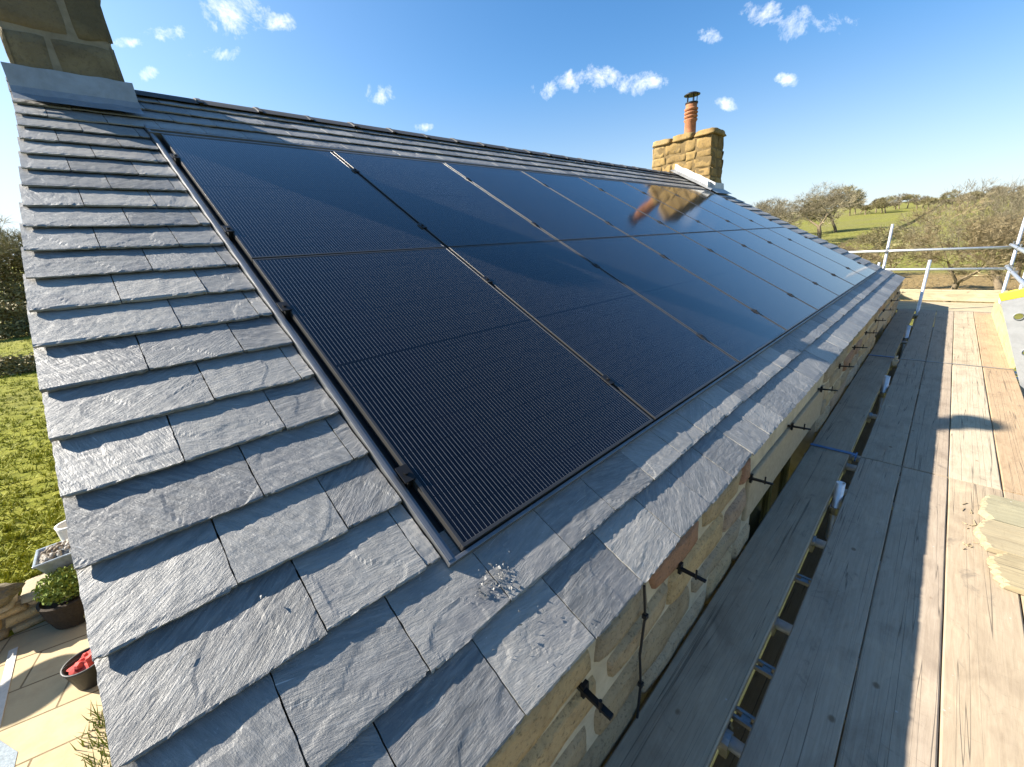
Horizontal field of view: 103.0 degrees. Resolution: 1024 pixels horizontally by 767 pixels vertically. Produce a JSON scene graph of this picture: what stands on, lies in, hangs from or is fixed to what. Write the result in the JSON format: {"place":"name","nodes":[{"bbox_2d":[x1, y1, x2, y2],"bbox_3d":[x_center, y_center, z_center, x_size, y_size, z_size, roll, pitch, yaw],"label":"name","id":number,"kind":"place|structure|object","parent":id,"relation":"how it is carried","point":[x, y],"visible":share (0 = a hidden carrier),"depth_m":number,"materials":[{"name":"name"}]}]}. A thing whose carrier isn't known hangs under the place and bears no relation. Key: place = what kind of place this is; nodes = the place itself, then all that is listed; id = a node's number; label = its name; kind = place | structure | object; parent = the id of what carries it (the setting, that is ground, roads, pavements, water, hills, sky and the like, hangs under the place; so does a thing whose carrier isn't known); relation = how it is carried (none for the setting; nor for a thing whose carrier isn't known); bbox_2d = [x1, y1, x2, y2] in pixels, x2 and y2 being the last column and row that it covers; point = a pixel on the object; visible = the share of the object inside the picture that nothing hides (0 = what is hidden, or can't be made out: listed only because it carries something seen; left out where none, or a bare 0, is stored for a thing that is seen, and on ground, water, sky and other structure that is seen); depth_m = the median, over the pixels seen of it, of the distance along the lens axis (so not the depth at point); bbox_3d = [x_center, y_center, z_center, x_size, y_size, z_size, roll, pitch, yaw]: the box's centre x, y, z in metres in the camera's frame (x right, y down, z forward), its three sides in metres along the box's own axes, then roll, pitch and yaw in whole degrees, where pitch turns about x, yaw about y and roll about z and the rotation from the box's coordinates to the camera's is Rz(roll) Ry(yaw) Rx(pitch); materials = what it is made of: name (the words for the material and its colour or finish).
{"place":"outdoors","nodes":[
{"label":"outdoors","id":0,"kind":"place"},
{"bbox_2d":[0,740,17,766],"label":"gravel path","id":1,"kind":"structure","parent":0,"point":[8,755],"depth_m":4.01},
{"bbox_2d":[0,621,111,766],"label":"patio","id":2,"kind":"structure","parent":0,"point":[47,707],"depth_m":4.47,"materials":[{"name":"stone"}]},
{"bbox_2d":[0,647,17,726],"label":"kerb","id":3,"kind":"structure","parent":2,"relation":"on","point":[7,673],"depth_m":4.80,"materials":[{"name":"stone"}]},
{"bbox_2d":[30,563,85,629],"bbox_3d":[-6.001,2.849,5.521,0.620,0.770,0.620,-20,24,-41],"label":"potted shrub","id":4,"kind":"object","parent":2,"relation":"on","point":[59,605],"visible":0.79,"depth_m":5.36,"materials":[{"name":"green plant"}]},
{"bbox_2d":[60,647,97,690],"bbox_3d":[-4.859,3.277,4.676,0.390,0.325,0.390,-20,24,-41],"label":"bucket","id":5,"kind":"object","parent":2,"relation":"on","point":[85,679],"visible":0.56,"depth_m":4.56,"materials":[{"name":"black rubber"}]},
{"bbox_2d":[66,650,93,674],"bbox_3d":[-4.857,3.205,4.647,0.306,0.242,0.302,-4,18,-1],"label":"red cloth","id":6,"kind":"object","parent":5,"relation":"in","point":[85,661],"visible":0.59,"depth_m":4.56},
{"bbox_2d":[0,192,1023,636],"bbox_3d":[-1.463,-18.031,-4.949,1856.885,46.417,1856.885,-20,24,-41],"label":"ground","id":7,"kind":"structure","parent":0,"point":[850,226],"depth_m":21.60,"materials":[{"name":"green plant"}]},
{"bbox_2d":[0,214,22,291],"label":"bare tree","id":8,"kind":"object","parent":7,"relation":"on","point":[6,241],"visible":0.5,"depth_m":36.08,"materials":[{"name":"green plant"}]},
{"bbox_2d":[0,229,26,318],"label":"hedge tree","id":9,"kind":"object","parent":7,"relation":"on","point":[17,291],"visible":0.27,"depth_m":36.20,"materials":[{"name":"green plant"}]},
{"bbox_2d":[0,296,30,339],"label":"hedge tree","id":10,"kind":"object","parent":7,"relation":"on","point":[17,326],"visible":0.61,"depth_m":31.91,"materials":[{"name":"green plant"}]},
{"bbox_2d":[0,349,35,375],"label":"hedge bush","id":11,"kind":"object","parent":7,"relation":"on","point":[11,365],"visible":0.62,"depth_m":18.88,"materials":[{"name":"green plant"}]},
{"bbox_2d":[0,573,49,640],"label":"dry stone wall","id":12,"kind":"structure","parent":7,"relation":"on","point":[19,613],"depth_m":5.42,"materials":[{"name":"stone"}]},
{"bbox_2d":[0,582,24,607],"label":"boulder","id":13,"kind":"object","parent":12,"relation":"on","point":[9,592],"visible":0.99,"depth_m":5.28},
{"bbox_2d":[32,539,72,574],"bbox_3d":[-6.309,2.452,5.742,0.510,0.447,0.510,-20,24,-41],"label":"planter","id":14,"kind":"object","parent":12,"relation":"on","point":[52,558],"visible":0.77,"depth_m":5.57,"materials":[{"name":"grey ceramic"}]},
{"bbox_2d":[0,337,65,583],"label":"meadow tussocks","id":15,"kind":"object","parent":7,"relation":"on","point":[22,555],"visible":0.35,"depth_m":7.97,"materials":[{"name":"green plant"}]},
{"bbox_2d":[54,520,67,540],"bbox_3d":[-6.457,2.321,6.050,0.320,0.600,0.320,-20,24,-41],"label":"white pot","id":16,"kind":"object","parent":7,"relation":"on","point":[60,528],"visible":0.27,"depth_m":5.86,"materials":[{"name":"ceramic"}]},
{"bbox_2d":[69,700,111,766],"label":"plant","id":17,"kind":"object","parent":7,"relation":"on","point":[98,742],"depth_m":4.04,"materials":[{"name":"green plant"}]},
{"bbox_2d":[0,0,905,766],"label":"stone cottage","id":18,"kind":"structure","parent":7,"relation":"on","point":[218,472],"depth_m":1.27,"materials":[{"name":"stone"}]},
{"bbox_2d":[257,550,588,683],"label":"slate crumbs","id":19,"kind":"object","parent":18,"relation":"on","point":[485,578],"visible":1,"depth_m":1.14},
{"bbox_2d":[144,124,876,567],"bbox_3d":[1.965,-1.853,5.004,9.324,1.835,3.209,-20,24,-41],"label":"panel tray","id":20,"kind":"object","parent":18,"relation":"attached to","point":[400,478],"visible":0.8,"depth_m":1.70,"materials":[{"name":"black metal"}]},
{"bbox_2d":[161,134,444,263],"bbox_3d":[-1.395,-1.271,2.709,1.134,0.035,1.712,-20,54,-41],"label":"solar panel","id":21,"kind":"object","parent":20,"relation":"on","point":[267,201],"visible":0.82,"depth_m":2.58,"materials":[{"name":"black glass"}]},
{"bbox_2d":[333,151,556,248],"bbox_3d":[-0.573,-1.579,3.458,1.134,0.035,1.712,-20,54,-41],"label":"solar panel","id":22,"kind":"object","parent":20,"relation":"on","point":[446,205],"visible":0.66,"depth_m":3.35,"materials":[{"name":"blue glass"}]},
{"bbox_2d":[253,248,652,551],"bbox_3d":[-0.291,-0.198,1.938,1.134,0.035,1.712,-21,54,-41],"label":"solar panel","id":23,"kind":"object","parent":20,"relation":"attached to","point":[484,408],"visible":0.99,"depth_m":1.75,"materials":[{"name":"black glass"}]},
{"bbox_2d":[444,163,628,240],"bbox_3d":[0.248,-1.887,4.207,1.134,0.037,1.712,-20,54,-41],"label":"solar panel","id":24,"kind":"object","parent":20,"relation":"on","point":[553,214],"visible":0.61,"depth_m":4.12,"materials":[{"name":"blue glass"}]},
{"bbox_2d":[449,241,738,422],"bbox_3d":[0.531,-0.506,2.687,1.134,0.035,1.712,-21,54,-41],"label":"solar panel","id":25,"kind":"object","parent":20,"relation":"attached to","point":[652,361],"visible":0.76,"depth_m":2.55,"materials":[{"name":"black glass"}]},
{"bbox_2d":[522,171,678,236],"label":"solar panel","id":26,"kind":"object","parent":20,"relation":"on","point":[627,219],"visible":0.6,"depth_m":4.89,"materials":[{"name":"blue glass"}]},
{"bbox_2d":[579,177,714,233],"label":"solar panel","id":27,"kind":"object","parent":20,"relation":"on","point":[663,213],"visible":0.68,"depth_m":5.64,"materials":[{"name":"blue glass"}]},
{"bbox_2d":[560,236,786,365],"bbox_3d":[1.352,-0.812,3.438,1.134,0.035,1.712,-21,54,-41],"label":"solar panel","id":28,"kind":"object","parent":20,"relation":"attached to","point":[739,332],"visible":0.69,"depth_m":3.33,"materials":[{"name":"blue glass"}]},
{"bbox_2d":[624,182,743,230],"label":"solar panel","id":29,"kind":"object","parent":20,"relation":"on","point":[690,209],"visible":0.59,"depth_m":6.40,"materials":[{"name":"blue glass"}]},
{"bbox_2d":[660,186,764,229],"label":"solar panel","id":30,"kind":"object","parent":20,"relation":"on","point":[740,221],"visible":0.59,"depth_m":7.16,"materials":[{"name":"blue glass"}]},
{"bbox_2d":[631,233,817,332],"bbox_3d":[2.174,-1.119,4.187,1.134,0.037,1.712,-20,54,-41],"label":"solar panel","id":31,"kind":"object","parent":20,"relation":"attached to","point":[778,306],"visible":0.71,"depth_m":4.10,"materials":[{"name":"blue glass"}]},
{"bbox_2d":[688,189,782,227],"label":"solar panel","id":32,"kind":"object","parent":20,"relation":"on","point":[740,210],"visible":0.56,"depth_m":7.91,"materials":[{"name":"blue glass"}]},
{"bbox_2d":[681,231,838,311],"bbox_3d":[2.996,-1.426,4.937,1.134,0.035,1.712,-20,54,-41],"label":"solar panel","id":33,"kind":"object","parent":20,"relation":"attached to","point":[802,289],"visible":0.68,"depth_m":4.86,"materials":[{"name":"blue glass"}]},
{"bbox_2d":[717,230,854,297],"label":"solar panel","id":34,"kind":"object","parent":20,"relation":"attached to","point":[838,286],"visible":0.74,"depth_m":5.63,"materials":[{"name":"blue glass"}]},
{"bbox_2d":[746,228,866,286],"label":"solar panel","id":35,"kind":"object","parent":20,"relation":"attached to","point":[818,260],"visible":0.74,"depth_m":6.38,"materials":[{"name":"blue glass"}]},
{"bbox_2d":[767,227,875,278],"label":"solar panel","id":36,"kind":"object","parent":20,"relation":"attached to","point":[841,259],"visible":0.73,"depth_m":7.14,"materials":[{"name":"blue glass"}]},
{"bbox_2d":[636,585,648,718],"bbox_3d":[0.467,1.340,1.514,0.042,1.465,0.017,-20,24,-41],"label":"cable","id":37,"kind":"object","parent":18,"relation":"attached to","point":[640,682],"visible":0.88,"depth_m":1.36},
{"bbox_2d":[741,385,824,544],"bbox_3d":[1.895,0.909,3.002,1.920,1.455,0.240,-20,24,-41],"label":"window","id":38,"kind":"structure","parent":18,"relation":"in","point":[775,464],"depth_m":2.71,"materials":[{"name":"glass"}]},
{"bbox_2d":[875,304,889,334],"bbox_3d":[5.473,-0.978,6.096,1.280,0.265,0.142,-20,24,-41],"label":"window","id":39,"kind":"structure","parent":18,"relation":"in","point":[883,315],"depth_m":5.94,"materials":[{"name":"paint"}]},
{"bbox_2d":[753,202,785,219],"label":"bare tree","id":40,"kind":"object","parent":7,"relation":"on","point":[763,207],"visible":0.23,"depth_m":79.89,"materials":[{"name":"brown plant"}]},
{"bbox_2d":[752,196,792,216],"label":"bare tree","id":41,"kind":"object","parent":7,"relation":"on","point":[770,201],"visible":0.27,"depth_m":85.63,"materials":[{"name":"brown plant"}]},
{"bbox_2d":[764,205,803,226],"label":"bare tree","id":42,"kind":"object","parent":7,"relation":"on","point":[787,216],"visible":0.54,"depth_m":67.62,"materials":[{"name":"brown plant"}]},
{"bbox_2d":[710,320,911,766],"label":"scaffold tube","id":43,"kind":"object","parent":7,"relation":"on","point":[735,712],"visible":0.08,"depth_m":1.97,"materials":[{"name":"metal"}]},
{"bbox_2d":[718,721,744,758],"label":"scaffold tube","id":44,"kind":"object","parent":43,"relation":"on","point":[730,742],"visible":0.33,"depth_m":1.41,"materials":[{"name":"metal"}]},
{"bbox_2d":[937,478,1023,766],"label":"scaffold board","id":45,"kind":"object","parent":44,"relation":"on","point":[981,712],"visible":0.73,"depth_m":1.59,"materials":[{"name":"brown wood"}]},
{"bbox_2d":[973,520,1023,557],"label":"broken board","id":46,"kind":"object","parent":45,"relation":"on","point":[995,537],"visible":1,"depth_m":2.12,"materials":[{"name":"brown wood"}]},
{"bbox_2d":[978,495,1023,527],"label":"broken board","id":47,"kind":"object","parent":45,"relation":"on","point":[1002,509],"visible":0.97,"depth_m":2.31,"materials":[{"name":"brown wood"}]},
{"bbox_2d":[986,552,1023,594],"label":"broken board","id":48,"kind":"object","parent":45,"relation":"on","point":[1007,571],"visible":1,"depth_m":1.92,"materials":[{"name":"brown wood"}]},
{"bbox_2d":[1003,491,1023,623],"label":"scaffold board","id":49,"kind":"object","parent":44,"relation":"on","point":[1013,496],"visible":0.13,"depth_m":2.45,"materials":[{"name":"brown wood"}]},
{"bbox_2d":[732,706,754,730],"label":"tube","id":50,"kind":"object","parent":43,"relation":"on","point":[745,719],"visible":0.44,"depth_m":1.48,"materials":[{"name":"metal"}]},
{"bbox_2d":[716,589,858,670],"bbox_3d":[1.525,1.175,1.563,0.108,0.093,1.400,-20,24,-41],"label":"scaffold tube","id":51,"kind":"object","parent":43,"relation":"on","point":[783,626],"visible":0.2,"depth_m":1.82,"materials":[{"name":"metal"}]},
{"bbox_2d":[603,445,849,766],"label":"scaffold board","id":52,"kind":"object","parent":51,"relation":"on","point":[687,711],"visible":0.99,"depth_m":1.72,"materials":[{"name":"brown wood"}]},
{"bbox_2d":[754,659,847,723],"bbox_3d":[1.142,1.185,1.530,0.047,0.018,0.845,-20,24,-41],"label":"tube","id":53,"kind":"object","parent":43,"relation":"on","point":[766,669],"visible":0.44,"depth_m":1.64,"materials":[{"name":"metal"}]},
{"bbox_2d":[794,573,870,610],"bbox_3d":[1.583,1.020,1.932,0.047,0.018,0.845,-20,24,-41],"label":"tube","id":54,"kind":"object","parent":43,"relation":"on","point":[802,580],"visible":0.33,"depth_m":2.04,"materials":[{"name":"metal"}]},
{"bbox_2d":[809,535,880,569],"bbox_3d":[2.041,0.984,2.028,0.108,0.093,1.390,-20,24,-41],"label":"scaffold tube","id":55,"kind":"object","parent":43,"relation":"on","point":[818,543],"visible":0.16,"depth_m":2.29,"materials":[{"name":"metal"}]},
{"bbox_2d":[804,453,899,482],"bbox_3d":[2.799,0.699,2.727,0.108,0.093,1.400,-20,24,-41],"label":"scaffold tube","id":56,"kind":"object","parent":43,"relation":"on","point":[850,467],"visible":0.2,"depth_m":2.98,"materials":[{"name":"metal"}]},
{"bbox_2d":[736,457,900,766],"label":"scaffold board","id":57,"kind":"object","parent":56,"relation":"on","point":[799,718],"visible":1,"depth_m":1.68,"materials":[{"name":"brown wood"}]},
{"bbox_2d":[835,467,947,766],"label":"scaffold board","id":58,"kind":"object","parent":56,"relation":"on","point":[892,718],"visible":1,"depth_m":1.65,"materials":[{"name":"brown wood"}]},
{"bbox_2d":[866,412,949,430],"bbox_3d":[3.646,0.387,3.487,0.108,0.093,1.380,-20,24,-41],"label":"scaffold tube","id":59,"kind":"object","parent":43,"relation":"on","point":[870,417],"visible":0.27,"depth_m":3.75,"materials":[{"name":"metal"}]},
{"bbox_2d":[812,355,893,457],"bbox_3d":[3.587,0.098,4.178,3.194,0.040,0.245,-20,24,-41],"label":"scaffold board","id":60,"kind":"object","parent":59,"relation":"on","point":[842,427],"visible":0.94,"depth_m":3.81,"materials":[{"name":"brown wood"}]},
{"bbox_2d":[810,443,857,460],"bbox_3d":[2.461,0.519,3.122,0.080,0.042,0.285,-20,24,-41],"label":"joint strap","id":61,"kind":"object","parent":60,"relation":"attached to","point":[839,450],"visible":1,"depth_m":3.10,"materials":[{"name":"blue paint"}]},
{"bbox_2d":[901,362,951,477],"bbox_3d":[3.942,0.196,3.809,3.160,0.040,0.224,-20,24,-41],"label":"scaffold board","id":62,"kind":"object","parent":59,"relation":"on","point":[927,449],"visible":0.98,"depth_m":3.39,"materials":[{"name":"brown wood"}]},
{"bbox_2d":[948,365,1001,489],"bbox_3d":[4.100,0.238,3.647,3.168,0.040,0.233,-20,24,-41],"label":"scaffold board","id":63,"kind":"object","parent":59,"relation":"on","point":[972,455],"visible":0.95,"depth_m":3.22,"materials":[{"name":"brown wood"}]},
{"bbox_2d":[983,368,1023,495],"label":"scaffold board","id":64,"kind":"object","parent":59,"relation":"on","point":[1005,397],"visible":0.9,"depth_m":3.33,"materials":[{"name":"brown wood"}]},
{"bbox_2d":[896,307,991,312],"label":"scaffold board","id":65,"kind":"object","parent":43,"relation":"on","point":[962,310],"visible":0.3,"depth_m":7.58,"materials":[{"name":"brown wood"}]},
{"bbox_2d":[897,305,992,309],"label":"scaffold board","id":66,"kind":"object","parent":43,"relation":"on","point":[946,307],"visible":0.3,"depth_m":7.73,"materials":[{"name":"brown wood"}]},
{"bbox_2d":[785,180,869,237],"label":"bare tree","id":67,"kind":"object","parent":7,"relation":"on","point":[835,197],"visible":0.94,"depth_m":68.23,"materials":[{"name":"brown plant"}]},
{"bbox_2d":[803,183,867,231],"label":"bare tree","id":68,"kind":"object","parent":7,"relation":"on","point":[851,187],"visible":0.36,"depth_m":83.18,"materials":[{"name":"brown plant"}]},
{"bbox_2d":[825,481,845,538],"bbox_3d":[2.203,1.982,3.028,0.108,2.865,0.093,-20,24,-41],"label":"scaffold tube","id":69,"kind":"object","parent":7,"relation":"on","point":[835,505],"visible":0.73,"depth_m":2.61,"materials":[{"name":"metal"}]},
{"bbox_2d":[713,482,849,766],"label":"scaffold board","id":70,"kind":"object","parent":69,"relation":"on","point":[752,699],"visible":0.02,"depth_m":2.02,"materials":[{"name":"brown wood"}]},
{"bbox_2d":[835,232,883,264],"bbox_3d":[29.145,-10.924,34.789,4.998,3.952,4.624,-20,24,-41],"label":"bare tree","id":71,"kind":"object","parent":7,"relation":"on","point":[875,256],"visible":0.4,"depth_m":34.06,"materials":[{"name":"brown plant"}]},
{"bbox_2d":[870,195,895,212],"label":"hilltop tree","id":72,"kind":"object","parent":7,"relation":"on","point":[881,200],"visible":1,"depth_m":180.85,"materials":[{"name":"brown plant"}]},
{"bbox_2d":[876,375,890,414],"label":"scaffold tube","id":73,"kind":"object","parent":7,"relation":"on","point":[884,389],"visible":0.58,"depth_m":4.30,"materials":[{"name":"metal"}]},
{"bbox_2d":[840,370,895,483],"bbox_3d":[3.963,0.307,4.552,3.680,0.041,0.228,-20,24,-41],"label":"scaffold board","id":74,"kind":"object","parent":73,"relation":"on","point":[859,448],"visible":0.05,"depth_m":3.93,"materials":[{"name":"brown wood"}]},
{"bbox_2d":[882,224,893,267],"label":"scaffold tube","id":75,"kind":"object","parent":7,"relation":"on","point":[888,244],"visible":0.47,"depth_m":8.65,"materials":[{"name":"metal"}]},
{"bbox_2d":[849,246,1011,252],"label":"scaffold tube","id":76,"kind":"object","parent":75,"relation":"attached to","point":[943,249],"visible":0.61,"depth_m":8.18,"materials":[{"name":"metal"}]},
{"bbox_2d":[883,266,1004,270],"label":"scaffold tube","id":77,"kind":"object","parent":75,"relation":"attached to","point":[920,269],"visible":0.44,"depth_m":8.21,"materials":[{"name":"metal"}]},
{"bbox_2d":[856,223,937,268],"bbox_3d":[23.982,-7.896,25.845,5.023,4.462,4.281,-20,24,-41],"label":"bare tree","id":78,"kind":"object","parent":7,"relation":"on","point":[867,238],"visible":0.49,"depth_m":25.75,"materials":[{"name":"brown plant"}]},
{"bbox_2d":[899,325,910,358],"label":"scaffold tube","id":79,"kind":"object","parent":7,"relation":"on","point":[906,335],"visible":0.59,"depth_m":6.04,"materials":[{"name":"metal"}]},
{"bbox_2d":[912,260,931,325],"bbox_3d":[7.766,-0.501,7.996,0.108,3.700,0.093,-20,24,-41],"label":"scaffold tube","id":80,"kind":"object","parent":7,"relation":"on","point":[923,287],"visible":0.34,"depth_m":7.56,"materials":[{"name":"metal"}]},
{"bbox_2d":[898,304,1001,308],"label":"scaffold board","id":81,"kind":"object","parent":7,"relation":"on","point":[947,306],"visible":0.26,"depth_m":7.89,"materials":[{"name":"brown wood"}]},
{"bbox_2d":[898,302,1001,306],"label":"scaffold board","id":82,"kind":"object","parent":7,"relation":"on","point":[947,304],"visible":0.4,"depth_m":8.03,"materials":[{"name":"brown wood"}]},
{"bbox_2d":[887,191,1023,301],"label":"bare tree","id":83,"kind":"object","parent":7,"relation":"on","point":[985,233],"visible":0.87,"depth_m":17.79,"materials":[{"name":"brown plant"}]},
{"bbox_2d":[887,175,1023,289],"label":"bare tree","id":84,"kind":"object","parent":7,"relation":"on","point":[997,283],"visible":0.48,"depth_m":22.14,"materials":[{"name":"brown plant"}]},
{"bbox_2d":[991,186,1023,278],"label":"bare tree","id":85,"kind":"object","parent":7,"relation":"on","point":[1014,212],"visible":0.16,"depth_m":27.68,"materials":[{"name":"brown plant"}]},
{"bbox_2d":[998,218,1023,303],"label":"scaffold tube","id":86,"kind":"object","parent":7,"relation":"on","point":[1013,257],"visible":0.16,"depth_m":7.50,"materials":[{"name":"metal"}]},
{"bbox_2d":[899,301,1000,304],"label":"scaffold board","id":87,"kind":"object","parent":86,"relation":"on","point":[950,303],"visible":0.35,"depth_m":8.16,"materials":[{"name":"brown wood"}]},
{"bbox_2d":[1004,263,1023,287],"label":"scaffold tube","id":88,"kind":"object","parent":86,"relation":"attached to","point":[1014,273],"visible":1,"depth_m":6.52,"materials":[{"name":"metal"}]},
{"bbox_2d":[999,288,1023,396],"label":"steel board","id":89,"kind":"object","parent":7,"relation":"on","point":[1012,303],"visible":0.98,"depth_m":4.04,"materials":[{"name":"yellow paint"}]},
{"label":"scaffold tube","id":90,"kind":"object","parent":7,"relation":"on","visible":0},
{"bbox_2d":[898,289,1007,301],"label":"toe board","id":91,"kind":"object","parent":90,"relation":"attached to","point":[960,295],"visible":0.41,"depth_m":8.30,"materials":[{"name":"brown wood"}]},
{"bbox_2d":[0,0,1023,259],"label":"sky","id":92,"kind":"structure","parent":0,"point":[884,98],"materials":[{"name":"blue"}]},
{"bbox_2d":[834,496,895,766],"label":"scaffold board","id":93,"kind":"object","parent":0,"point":[861,648],"depth_m":1.95,"materials":[{"name":"brown wood"}]},
{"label":"scaffold tube","id":94,"kind":"object","parent":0,"visible":0},
{"bbox_2d":[861,359,924,466],"bbox_3d":[3.783,0.155,3.964,3.164,0.041,0.223,-20,24,-41],"label":"scaffold board","id":95,"kind":"object","parent":94,"relation":"on","point":[887,439],"visible":0.98,"depth_m":3.56,"materials":[{"name":"brown wood"}]},
{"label":"scaffold tube","id":96,"kind":"object","parent":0,"visible":0},
{"bbox_2d":[869,309,914,357],"bbox_3d":[6.185,-0.874,6.550,4.130,0.040,0.246,-20,24,-41],"label":"scaffold board","id":97,"kind":"object","parent":96,"relation":"on","point":[889,341],"visible":0.93,"depth_m":6.16,"materials":[{"name":"brown wood"}]},
{"bbox_2d":[900,310,935,361],"bbox_3d":[6.393,-0.821,6.347,4.126,0.043,0.228,-20,24,-41],"label":"scaffold board","id":98,"kind":"object","parent":96,"relation":"on","point":[916,346],"visible":0.91,"depth_m":5.91,"materials":[{"name":"brown wood"}]},
{"bbox_2d":[926,310,953,364],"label":"scaffold board","id":99,"kind":"object","parent":96,"relation":"on","point":[940,349],"visible":0.95,"depth_m":5.75,"materials":[{"name":"brown wood"}]},
{"bbox_2d":[952,311,982,367],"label":"scaffold board","id":100,"kind":"object","parent":96,"relation":"on","point":[966,351],"visible":0.88,"depth_m":5.59,"materials":[{"name":"brown wood"}]},
{"bbox_2d":[973,312,1013,370],"bbox_3d":[6.875,-0.698,5.870,4.126,0.043,0.232,-20,24,-41],"label":"scaffold board","id":101,"kind":"object","parent":96,"relation":"on","point":[992,354],"visible":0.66,"depth_m":5.41,"materials":[{"name":"brown wood"}]},
{"bbox_2d":[991,301,1014,368],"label":"toe board","id":102,"kind":"object","parent":101,"relation":"on","point":[998,319],"visible":0.69,"depth_m":5.51,"materials":[{"name":"brown wood"}]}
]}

